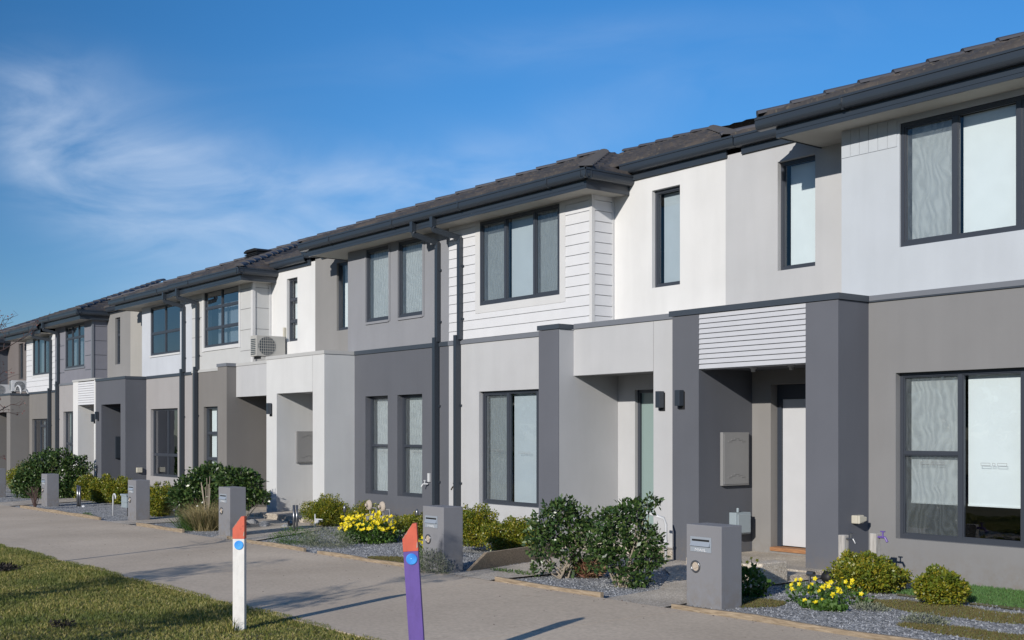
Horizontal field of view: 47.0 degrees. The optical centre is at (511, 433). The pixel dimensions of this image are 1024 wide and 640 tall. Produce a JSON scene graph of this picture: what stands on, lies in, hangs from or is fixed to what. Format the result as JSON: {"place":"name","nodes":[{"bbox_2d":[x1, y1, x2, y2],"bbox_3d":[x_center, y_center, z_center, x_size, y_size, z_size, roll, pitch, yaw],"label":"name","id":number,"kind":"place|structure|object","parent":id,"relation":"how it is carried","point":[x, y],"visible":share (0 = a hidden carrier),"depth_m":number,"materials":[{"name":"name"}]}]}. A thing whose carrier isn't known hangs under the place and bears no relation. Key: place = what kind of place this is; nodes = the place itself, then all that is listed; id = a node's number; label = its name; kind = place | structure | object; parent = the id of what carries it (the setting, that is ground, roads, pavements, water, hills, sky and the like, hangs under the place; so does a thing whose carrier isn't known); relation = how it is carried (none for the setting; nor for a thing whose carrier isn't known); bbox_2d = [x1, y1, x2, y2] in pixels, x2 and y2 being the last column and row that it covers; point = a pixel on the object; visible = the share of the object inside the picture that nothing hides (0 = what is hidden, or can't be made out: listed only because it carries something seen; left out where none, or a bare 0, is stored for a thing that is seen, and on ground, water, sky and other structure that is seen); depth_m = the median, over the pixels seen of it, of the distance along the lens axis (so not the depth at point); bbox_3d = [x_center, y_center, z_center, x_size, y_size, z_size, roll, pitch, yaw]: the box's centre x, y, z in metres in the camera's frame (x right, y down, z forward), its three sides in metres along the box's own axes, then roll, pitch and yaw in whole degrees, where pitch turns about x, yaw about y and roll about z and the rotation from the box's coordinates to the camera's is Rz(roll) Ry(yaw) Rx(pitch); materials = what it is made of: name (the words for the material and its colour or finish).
{"place":"outdoors","nodes":[
{"label":"outdoors","id":0,"kind":"place"},
{"bbox_2d":[0,498,90,505],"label":"walkway","id":1,"kind":"structure","parent":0,"point":[16,503],"depth_m":31.79,"materials":[{"name":"grey concrete"}]},
{"bbox_2d":[109,514,259,523],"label":"walkway","id":2,"kind":"structure","parent":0,"point":[160,520],"depth_m":24.51,"materials":[{"name":"grey concrete"}]},
{"bbox_2d":[0,544,385,639],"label":"grass verge","id":3,"kind":"object","parent":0,"point":[271,633],"depth_m":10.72,"materials":[{"name":"plant"}]},
{"bbox_2d":[0,562,21,571],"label":"mulch ring","id":4,"kind":"object","parent":3,"relation":"on","point":[5,567],"visible":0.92,"depth_m":15.37,"materials":[{"name":"grey gravel"}]},
{"bbox_2d":[0,310,49,458],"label":"street tree","id":5,"kind":"object","parent":3,"relation":"on","point":[3,362],"visible":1,"depth_m":15.77,"materials":[{"name":"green plant"}]},
{"bbox_2d":[48,618,75,628],"bbox_3d":[-4.092,1.729,10.704,0.257,0.102,0.268,0,0,-38],"label":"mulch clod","id":6,"kind":"object","parent":3,"relation":"on","point":[57,624],"visible":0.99,"depth_m":10.68,"materials":[{"name":"black soil"}]},
{"bbox_2d":[233,516,246,630],"bbox_3d":[-2.430,1.326,10.510,0.106,1.170,0.094,0,0,0],"label":"marker post","id":7,"kind":"object","parent":3,"relation":"on","point":[239,567],"visible":1,"depth_m":10.47,"materials":[{"name":"white wood"}]},
{"bbox_2d":[402,523,424,639],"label":"marker post","id":8,"kind":"object","parent":3,"relation":"on","point":[410,540],"visible":1,"depth_m":8.53,"materials":[{"name":"purple plastic"}]},
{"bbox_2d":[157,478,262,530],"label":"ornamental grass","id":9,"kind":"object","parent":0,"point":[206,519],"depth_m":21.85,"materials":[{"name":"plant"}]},
{"bbox_2d":[212,518,322,540],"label":"walkway","id":10,"kind":"structure","parent":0,"point":[255,531],"depth_m":21.91,"materials":[{"name":"grey concrete"}]},
{"bbox_2d":[0,505,872,639],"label":"footpath","id":11,"kind":"structure","parent":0,"point":[321,589],"depth_m":12.83,"materials":[{"name":"concrete"}]},
{"bbox_2d":[0,486,1023,639],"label":"gravel bed","id":12,"kind":"object","parent":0,"point":[662,575],"visible":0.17,"depth_m":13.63,"materials":[{"name":"grey gravel"}]},
{"bbox_2d":[0,468,5,496],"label":"mailbox","id":13,"kind":"object","parent":12,"relation":"on","point":[2,482],"visible":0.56,"depth_m":35.20,"materials":[{"name":"metal"}]},
{"bbox_2d":[6,460,36,488],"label":"golden shrub","id":14,"kind":"object","parent":12,"relation":"on","point":[11,475],"visible":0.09,"depth_m":38.69,"materials":[{"name":"green plant"}]},
{"bbox_2d":[26,487,43,506],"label":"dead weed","id":15,"kind":"object","parent":12,"relation":"on","point":[34,499],"visible":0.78,"depth_m":28.78,"materials":[{"name":"brown"}]},
{"bbox_2d":[41,473,58,506],"bbox_3d":[-11.896,1.518,30.321,0.330,0.940,0.470,0,0,-38],"label":"mailbox","id":16,"kind":"object","parent":12,"relation":"on","point":[50,492],"visible":0.79,"depth_m":30.15,"materials":[{"name":"concrete"}]},
{"bbox_2d":[8,446,94,498],"bbox_3d":[-13.521,1.187,34.600,2.530,1.637,1.122,0,0,-1],"label":"broadleaf shrub","id":17,"kind":"object","parent":12,"relation":"on","point":[26,479],"visible":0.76,"depth_m":34.42,"materials":[{"name":"green plant"}]},
{"bbox_2d":[20,505,100,519],"bbox_3d":[-10.504,1.854,27.242,0.068,0.166,5.900,0,0,-38],"label":"garden edging","id":18,"kind":"object","parent":12,"relation":"on","point":[63,512],"visible":0.53,"depth_m":26.93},
{"bbox_2d":[71,473,95,500],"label":"golden shrub","id":19,"kind":"object","parent":12,"relation":"on","point":[85,480],"visible":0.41,"depth_m":32.61,"materials":[{"name":"green plant"}]},
{"bbox_2d":[87,473,115,502],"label":"golden shrub","id":20,"kind":"object","parent":12,"relation":"on","point":[94,492],"visible":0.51,"depth_m":31.61,"materials":[{"name":"green plant"}]},
{"bbox_2d":[100,475,131,503],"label":"golden shrub","id":21,"kind":"object","parent":12,"relation":"on","point":[119,487],"visible":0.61,"depth_m":30.88,"materials":[{"name":"plant"}]},
{"bbox_2d":[128,479,149,519],"bbox_3d":[-7.893,1.468,24.884,0.330,0.960,0.470,0,0,-38],"label":"mailbox","id":22,"kind":"object","parent":12,"relation":"on","point":[138,499],"visible":0.94,"depth_m":24.73,"materials":[{"name":"concrete"}]},
{"bbox_2d":[136,523,184,532],"bbox_3d":[-6.696,1.816,22.350,0.068,0.146,2.300,0,0,-38],"label":"garden edging","id":23,"kind":"object","parent":12,"relation":"on","point":[180,530],"visible":0.52,"depth_m":22.23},
{"bbox_2d":[150,480,171,512],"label":"golden shrub","id":24,"kind":"object","parent":12,"relation":"on","point":[164,486],"visible":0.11,"depth_m":27.07,"materials":[{"name":"yellow plant"}]},
{"bbox_2d":[150,488,175,516],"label":"golden shrub","id":25,"kind":"object","parent":12,"relation":"on","point":[157,501],"visible":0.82,"depth_m":25.94,"materials":[{"name":"yellow plant"}]},
{"bbox_2d":[164,460,223,521],"bbox_3d":[-6.359,1.216,24.038,1.375,1.326,0.882,0,0,9],"label":"broadleaf shrub","id":26,"kind":"object","parent":12,"relation":"on","point":[180,494],"visible":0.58,"depth_m":23.85,"materials":[{"name":"green plant"}]},
{"bbox_2d":[219,486,245,535],"bbox_3d":[-4.934,1.432,20.724,0.330,0.970,0.470,0,0,-38],"label":"mailbox","id":27,"kind":"object","parent":12,"relation":"on","point":[232,505],"visible":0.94,"depth_m":20.57,"materials":[{"name":"concrete"}]},
{"bbox_2d":[211,464,271,516],"bbox_3d":[-5.251,1.206,22.840,1.184,1.263,0.724,0,0,9],"label":"broadleaf shrub","id":28,"kind":"object","parent":12,"relation":"on","point":[256,493],"visible":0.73,"depth_m":22.77,"materials":[{"name":"green plant"}]},
{"bbox_2d":[227,536,305,551],"bbox_3d":[-3.948,1.792,18.786,0.069,0.144,2.700,0,0,-38],"label":"garden edging","id":29,"kind":"object","parent":12,"relation":"on","point":[284,546],"visible":0.44,"depth_m":18.47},
{"bbox_2d":[268,525,323,544],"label":"ground cover plant","id":30,"kind":"object","parent":12,"relation":"on","point":[288,539],"visible":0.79,"depth_m":19.15,"materials":[{"name":"green plant"}]},
{"bbox_2d":[298,493,350,526],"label":"golden shrub","id":31,"kind":"object","parent":12,"relation":"on","point":[329,511],"visible":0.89,"depth_m":22.78,"materials":[{"name":"green plant"}]},
{"bbox_2d":[294,525,360,548],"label":"ground cover plant","id":32,"kind":"object","parent":12,"relation":"on","point":[340,544],"visible":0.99,"depth_m":18.61,"materials":[{"name":"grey plant"}]},
{"bbox_2d":[317,551,403,566],"bbox_3d":[-2.061,1.770,16.263,0.067,0.148,2.500,0,0,-38],"label":"garden edging","id":33,"kind":"object","parent":12,"relation":"on","point":[355,557],"visible":0.47,"depth_m":16.29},
{"bbox_2d":[342,500,381,522],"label":"golden shrub","id":34,"kind":"object","parent":12,"relation":"on","point":[362,509],"visible":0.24,"depth_m":22.21,"materials":[{"name":"green plant"}]},
{"bbox_2d":[331,510,404,544],"bbox_3d":[-2.356,1.553,19.402,1.106,0.586,1.287,0,0,-38],"label":"flowering plant","id":35,"kind":"object","parent":12,"relation":"on","point":[377,530],"visible":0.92,"depth_m":19.18,"materials":[{"name":"yellow plant"}]},
{"bbox_2d":[367,556,403,562],"bbox_3d":[-1.672,1.760,16.539,0.522,0.035,1.014,0,0,-38],"label":"moss patch","id":36,"kind":"object","parent":12,"relation":"on","point":[397,559],"visible":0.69,"depth_m":16.56,"materials":[{"name":"green plant"}]},
{"bbox_2d":[378,501,393,526],"bbox_3d":[-2.261,1.512,20.945,0.200,0.595,0.315,0,0,-38],"label":"gas meter","id":37,"kind":"object","parent":12,"relation":"on","point":[382,506],"visible":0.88,"depth_m":20.93,"materials":[{"name":"beige metal"}]},
{"bbox_2d":[388,511,422,538],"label":"golden shrub","id":38,"kind":"object","parent":12,"relation":"on","point":[405,522],"visible":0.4,"depth_m":19.77,"materials":[{"name":"green plant"}]},
{"bbox_2d":[419,547,453,574],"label":"ground cover plant","id":39,"kind":"object","parent":12,"relation":"on","point":[423,564],"visible":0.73,"depth_m":14.74,"materials":[{"name":"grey plant"}]},
{"bbox_2d":[423,505,462,572],"bbox_3d":[-0.898,1.405,15.083,0.330,0.940,0.470,0,0,-38],"label":"mailbox","id":40,"kind":"object","parent":12,"relation":"on","point":[443,528],"visible":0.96,"depth_m":14.94,"materials":[{"name":"metal"}]},
{"bbox_2d":[463,502,499,547],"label":"golden shrub","id":41,"kind":"object","parent":12,"relation":"on","point":[474,520],"visible":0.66,"depth_m":17.50,"materials":[{"name":"green plant"}]},
{"bbox_2d":[477,515,544,551],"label":"golden shrub","id":42,"kind":"object","parent":12,"relation":"on","point":[509,534],"visible":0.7,"depth_m":16.53,"materials":[{"name":"green plant"}]},
{"bbox_2d":[466,544,555,570],"bbox_3d":[0.015,1.684,15.844,0.050,0.260,2.094,0,0,35],"label":"retaining plank","id":43,"kind":"object","parent":12,"relation":"on","point":[494,559],"visible":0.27,"depth_m":15.62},
{"bbox_2d":[484,567,539,576],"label":"ground cover plant","id":44,"kind":"object","parent":12,"relation":"on","point":[516,571],"visible":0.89,"depth_m":14.68,"materials":[{"name":"green plant"}]},
{"bbox_2d":[495,576,603,597],"bbox_3d":[0.381,1.747,13.126,0.050,0.143,1.850,0,0,-38],"label":"garden edging","id":45,"kind":"object","parent":12,"relation":"on","point":[550,587],"visible":0.5,"depth_m":13.05,"materials":[{"name":"beige wood"}]},
{"bbox_2d":[522,493,604,578],"bbox_3d":[0.612,1.258,14.307,0.923,1.071,0.780,0,0,-38],"label":"broadleaf shrub","id":46,"kind":"object","parent":12,"relation":"on","point":[540,539],"visible":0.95,"depth_m":14.24,"materials":[{"name":"green plant"}]},
{"bbox_2d":[570,557,606,578],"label":"flax plant","id":47,"kind":"object","parent":12,"relation":"on","point":[583,569],"visible":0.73,"depth_m":14.23,"materials":[{"name":"red plant"}]},
{"bbox_2d":[581,491,670,588],"bbox_3d":[1.293,1.234,13.387,1.031,1.159,0.537,0,0,4],"label":"broadleaf shrub","id":48,"kind":"object","parent":12,"relation":"on","point":[614,527],"visible":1,"depth_m":13.32,"materials":[{"name":"green plant"}]},
{"bbox_2d":[687,522,741,609],"bbox_3d":[2.018,1.384,11.841,0.330,0.930,0.470,0,0,-38],"label":"mailbox","id":49,"kind":"object","parent":12,"relation":"on","point":[714,565],"visible":0.94,"depth_m":11.71,"materials":[{"name":"concrete"}]},
{"bbox_2d":[742,557,774,597],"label":"flowering plant","id":50,"kind":"object","parent":12,"relation":"on","point":[757,591],"visible":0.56,"depth_m":12.53,"materials":[{"name":"green plant"}]},
{"bbox_2d":[741,596,786,607],"bbox_3d":[2.386,1.724,12.110,0.695,0.035,0.897,0,0,-38],"label":"moss patch","id":51,"kind":"object","parent":12,"relation":"on","point":[747,602],"visible":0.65,"depth_m":11.96,"materials":[{"name":"green plant"}]},
{"bbox_2d":[671,604,922,639],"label":"garden edging","id":52,"kind":"object","parent":12,"relation":"on","point":[779,621],"visible":0.6,"depth_m":10.47,"materials":[{"name":"beige wood"}]},
{"bbox_2d":[785,576,837,601],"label":"flowering plant","id":53,"kind":"object","parent":12,"relation":"on","point":[810,591],"visible":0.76,"depth_m":12.04,"materials":[{"name":"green plant"}]},
{"bbox_2d":[777,581,855,597],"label":"ground cover plant","id":54,"kind":"object","parent":12,"relation":"on","point":[819,584],"visible":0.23,"depth_m":12.84,"materials":[{"name":"green plant"}]},
{"bbox_2d":[795,598,848,611],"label":"flowering plant","id":55,"kind":"object","parent":12,"relation":"on","point":[821,604],"visible":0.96,"depth_m":11.52,"materials":[{"name":"green plant"}]},
{"bbox_2d":[806,571,844,589],"bbox_3d":[3.492,1.643,13.104,0.143,0.219,0.468,0,0,-38],"label":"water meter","id":56,"kind":"object","parent":12,"relation":"on","point":[824,577],"visible":0.52,"depth_m":13.07,"materials":[{"name":"black metal"}]},
{"bbox_2d":[820,577,874,606],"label":"flowering plant","id":57,"kind":"object","parent":12,"relation":"on","point":[859,593],"visible":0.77,"depth_m":11.88,"materials":[{"name":"green plant"}]},
{"bbox_2d":[838,532,856,586],"bbox_3d":[3.791,1.460,13.283,0.085,0.682,0.217,0,0,-38],"label":"tap post","id":58,"kind":"object","parent":12,"relation":"on","point":[843,542],"visible":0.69,"depth_m":13.30,"materials":[{"name":"metal"}]},
{"bbox_2d":[822,549,913,593],"bbox_3d":[3.918,1.528,12.973,0.946,0.509,0.963,0,0,-38],"label":"golden shrub","id":59,"kind":"object","parent":12,"relation":"on","point":[880,573],"visible":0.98,"depth_m":12.75,"materials":[{"name":"plant"}]},
{"bbox_2d":[848,601,892,612],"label":"ground cover plant","id":60,"kind":"object","parent":12,"relation":"on","point":[870,606],"visible":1,"depth_m":11.51,"materials":[{"name":"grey plant"}]},
{"bbox_2d":[870,531,887,584],"bbox_3d":[4.136,1.449,13.247,0.085,0.702,0.217,0,0,-38],"label":"tap post","id":61,"kind":"object","parent":12,"relation":"on","point":[875,542],"visible":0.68,"depth_m":13.26,"materials":[{"name":"white plastic"}]},
{"bbox_2d":[898,610,951,625],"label":"ground cover plant","id":62,"kind":"object","parent":12,"relation":"on","point":[936,619],"visible":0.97,"depth_m":10.68,"materials":[{"name":"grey plant"}]},
{"bbox_2d":[850,596,1023,623],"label":"moss patch","id":63,"kind":"object","parent":12,"relation":"on","point":[936,610],"visible":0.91,"depth_m":11.35,"materials":[{"name":"green plant"}]},
{"bbox_2d":[910,563,971,605],"bbox_3d":[4.322,1.539,11.874,0.579,0.441,0.589,0,0,-38],"label":"golden shrub","id":64,"kind":"object","parent":12,"relation":"on","point":[933,584],"visible":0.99,"depth_m":11.76,"materials":[{"name":"plant"}]},
{"bbox_2d":[896,621,1023,639],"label":"moss patch","id":65,"kind":"object","parent":12,"relation":"on","point":[966,632],"visible":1,"depth_m":10.14,"materials":[{"name":"green plant"}]},
{"bbox_2d":[897,587,1023,610],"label":"turf base","id":66,"kind":"object","parent":12,"relation":"on","point":[999,605],"visible":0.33,"depth_m":11.90,"materials":[{"name":"plant"}]},
{"bbox_2d":[888,584,1023,607],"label":"turf strip","id":67,"kind":"object","parent":66,"relation":"on","point":[1010,596],"visible":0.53,"depth_m":12.42,"materials":[{"name":"green plant"}]},
{"bbox_2d":[0,0,1023,328],"label":"sky","id":68,"kind":"structure","parent":0,"point":[142,141],"materials":[{"name":"blue"}]},
{"bbox_2d":[448,548,673,579],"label":"walkway","id":69,"kind":"structure","parent":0,"point":[488,574],"depth_m":14.81,"materials":[{"name":"grey concrete"}]},
{"bbox_2d":[606,560,816,606],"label":"walkway","id":70,"kind":"structure","parent":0,"point":[672,589],"depth_m":12.77,"materials":[{"name":"grey concrete"}]},
{"bbox_2d":[646,512,667,559],"bbox_3d":[1.955,1.401,15.910,0.296,0.699,0.055,0,0,7],"label":"vent pipe","id":71,"kind":"object","parent":70,"relation":"on","point":[665,529],"visible":0.69,"depth_m":15.88,"materials":[{"name":"white plastic"}]},
{"bbox_3d":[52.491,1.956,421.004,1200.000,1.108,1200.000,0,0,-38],"label":"ground","id":72,"kind":"structure","parent":0,"visible":0},
{"bbox_2d":[0,320,54,487],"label":"townhouse","id":73,"kind":"structure","parent":72,"relation":"on","point":[28,431],"depth_m":41.94,"materials":[{"name":"paint"}]},
{"bbox_2d":[9,380,26,392],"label":"air conditioner","id":74,"kind":"object","parent":73,"relation":"on","point":[13,384],"visible":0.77,"depth_m":42.76,"materials":[{"name":"white plastic"}]},
{"bbox_2d":[34,419,46,462],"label":"window","id":75,"kind":"structure","parent":73,"relation":"in","point":[40,425],"depth_m":41.48,"materials":[{"name":"metal"}]},
{"bbox_2d":[33,336,48,375],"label":"window","id":76,"kind":"structure","parent":73,"relation":"in","point":[40,347],"depth_m":41.30,"materials":[{"name":"glass"}]},
{"bbox_2d":[0,310,61,392],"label":"townhouse","id":77,"kind":"structure","parent":72,"relation":"on","point":[9,357],"depth_m":46.01,"materials":[{"name":"paint"}]},
{"bbox_2d":[36,278,165,491],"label":"townhouse","id":78,"kind":"structure","parent":72,"relation":"on","point":[92,341],"depth_m":37.11,"materials":[{"name":"paint"}]},
{"bbox_2d":[66,411,72,456],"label":"window","id":79,"kind":"structure","parent":78,"relation":"in","point":[69,415],"depth_m":39.03,"materials":[{"name":"metal"}]},
{"bbox_2d":[66,323,83,367],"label":"window","id":80,"kind":"structure","parent":78,"relation":"in","point":[74,337],"depth_m":38.43,"materials":[{"name":"glass"}]},
{"bbox_2d":[117,318,119,363],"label":"window","id":81,"kind":"structure","parent":78,"relation":"in","point":[118,319],"depth_m":36.71,"materials":[{"name":"glass"}]},
{"bbox_2d":[95,235,315,487],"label":"townhouse","id":82,"kind":"structure","parent":72,"relation":"on","point":[143,415],"depth_m":33.12,"materials":[{"name":"paint"}]},
{"bbox_2d":[153,408,177,477],"bbox_3d":[-9.445,0.265,32.350,0.070,1.870,1.940,0,0,-38],"label":"window","id":83,"kind":"structure","parent":82,"relation":"in","point":[168,454],"depth_m":32.28,"materials":[{"name":"metal"}]},
{"bbox_2d":[151,301,179,355],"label":"window","id":84,"kind":"structure","parent":82,"relation":"in","point":[166,331],"depth_m":32.30,"materials":[{"name":"glass"}]},
{"bbox_2d":[244,248,271,258],"bbox_3d":[-6.898,-4.830,32.634,0.800,0.460,0.800,0,0,-38],"label":"evaporative cooler","id":85,"kind":"object","parent":82,"relation":"on","point":[253,252],"visible":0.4,"depth_m":32.29,"materials":[{"name":"black plastic"}]},
{"bbox_2d":[167,241,314,516],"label":"townhouse","id":86,"kind":"structure","parent":72,"relation":"on","point":[271,293],"depth_m":28.08,"materials":[{"name":"paint"}]},
{"bbox_2d":[207,406,217,462],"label":"window","id":87,"kind":"structure","parent":86,"relation":"in","point":[214,432],"depth_m":30.11,"materials":[{"name":"metal"}]},
{"bbox_2d":[205,286,237,347],"bbox_3d":[-7.139,-2.895,29.411,0.220,1.450,2.070,0,0,-38],"label":"window","id":88,"kind":"structure","parent":86,"relation":"in","point":[227,327],"depth_m":29.37,"materials":[{"name":"glass"}]},
{"bbox_2d":[251,327,285,358],"bbox_3d":[-5.645,-2.090,27.404,0.805,0.760,0.313,0,0,-38],"label":"air conditioner","id":89,"kind":"object","parent":86,"relation":"on","point":[263,346],"visible":0.91,"depth_m":27.23,"materials":[{"name":"white plastic"}]},
{"bbox_2d":[290,278,296,341],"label":"window","id":90,"kind":"structure","parent":86,"relation":"in","point":[292,299],"depth_m":27.59,"materials":[{"name":"metal"}]},
{"bbox_2d":[260,150,598,525],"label":"townhouse","id":91,"kind":"structure","parent":72,"relation":"on","point":[357,404],"depth_m":23.80,"materials":[{"name":"paint"}]},
{"bbox_2d":[339,261,347,330],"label":"window","id":92,"kind":"structure","parent":91,"relation":"in","point":[341,327],"depth_m":25.73,"materials":[{"name":"glass"}]},
{"bbox_2d":[367,245,387,321],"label":"window","id":93,"kind":"structure","parent":91,"relation":"in","point":[381,257],"depth_m":23.67,"materials":[{"name":"glass"}]},
{"bbox_2d":[371,396,387,494],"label":"window","id":94,"kind":"structure","parent":91,"relation":"in","point":[382,401],"depth_m":23.79,"materials":[{"name":"metal"}]},
{"bbox_2d":[399,238,421,317],"bbox_3d":[-1.879,-2.965,22.576,0.125,1.470,0.860,0,0,-38],"label":"window","id":95,"kind":"structure","parent":91,"relation":"in","point":[413,251],"depth_m":22.71,"materials":[{"name":"glass"}]},
{"bbox_2d":[403,394,421,496],"bbox_3d":[-1.816,0.240,22.657,0.125,1.960,0.870,0,0,-38],"label":"window","id":96,"kind":"structure","parent":91,"relation":"in","point":[415,445],"depth_m":22.84,"materials":[{"name":"metal"}]},
{"bbox_2d":[415,117,756,558],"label":"townhouse","id":97,"kind":"structure","parent":72,"relation":"on","point":[572,283],"depth_m":18.62,"materials":[{"name":"paint"}]},
{"bbox_2d":[483,389,538,507],"bbox_3d":[0.216,0.255,19.981,0.125,1.970,2.230,0,0,-38],"label":"window","id":98,"kind":"structure","parent":97,"relation":"in","point":[526,402],"depth_m":20.24,"materials":[{"name":"metal"}]},
{"bbox_2d":[480,204,558,305],"bbox_3d":[0.153,-2.975,19.931,0.125,1.470,2.170,0,0,-38],"label":"window","id":99,"kind":"structure","parent":97,"relation":"in","point":[525,230],"depth_m":19.99,"materials":[{"name":"glass"}]},
{"bbox_2d":[655,186,679,287],"bbox_3d":[2.430,-2.965,17.902,0.125,1.490,0.590,0,0,-38],"label":"window","id":100,"kind":"structure","parent":97,"relation":"in","point":[672,200],"depth_m":18.02,"materials":[{"name":"glass"}]},
{"bbox_2d":[669,32,1023,590],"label":"townhouse","id":101,"kind":"structure","parent":72,"relation":"on","point":[848,357],"depth_m":14.24,"materials":[{"name":"paint"}]},
{"bbox_2d":[783,399,805,546],"bbox_3d":[4.041,0.542,15.925,0.040,2.015,0.926,0,0,-38],"label":"door","id":102,"kind":"structure","parent":101,"relation":"in","point":[794,410],"depth_m":16.12,"materials":[{"name":"metal"}]},
{"bbox_2d":[781,155,814,269],"bbox_3d":[3.935,-2.965,15.968,0.125,1.490,0.630,0,0,-38],"label":"window","id":103,"kind":"structure","parent":101,"relation":"in","point":[802,175],"depth_m":16.06,"materials":[{"name":"glass"}]},
{"bbox_2d":[900,368,1023,547],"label":"window","id":104,"kind":"structure","parent":101,"relation":"in","point":[995,396],"depth_m":13.56,"materials":[{"name":"metal"}]},
{"bbox_2d":[901,95,1023,246],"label":"window","id":105,"kind":"structure","parent":101,"relation":"in","point":[993,139],"depth_m":13.52,"materials":[{"name":"glass"}]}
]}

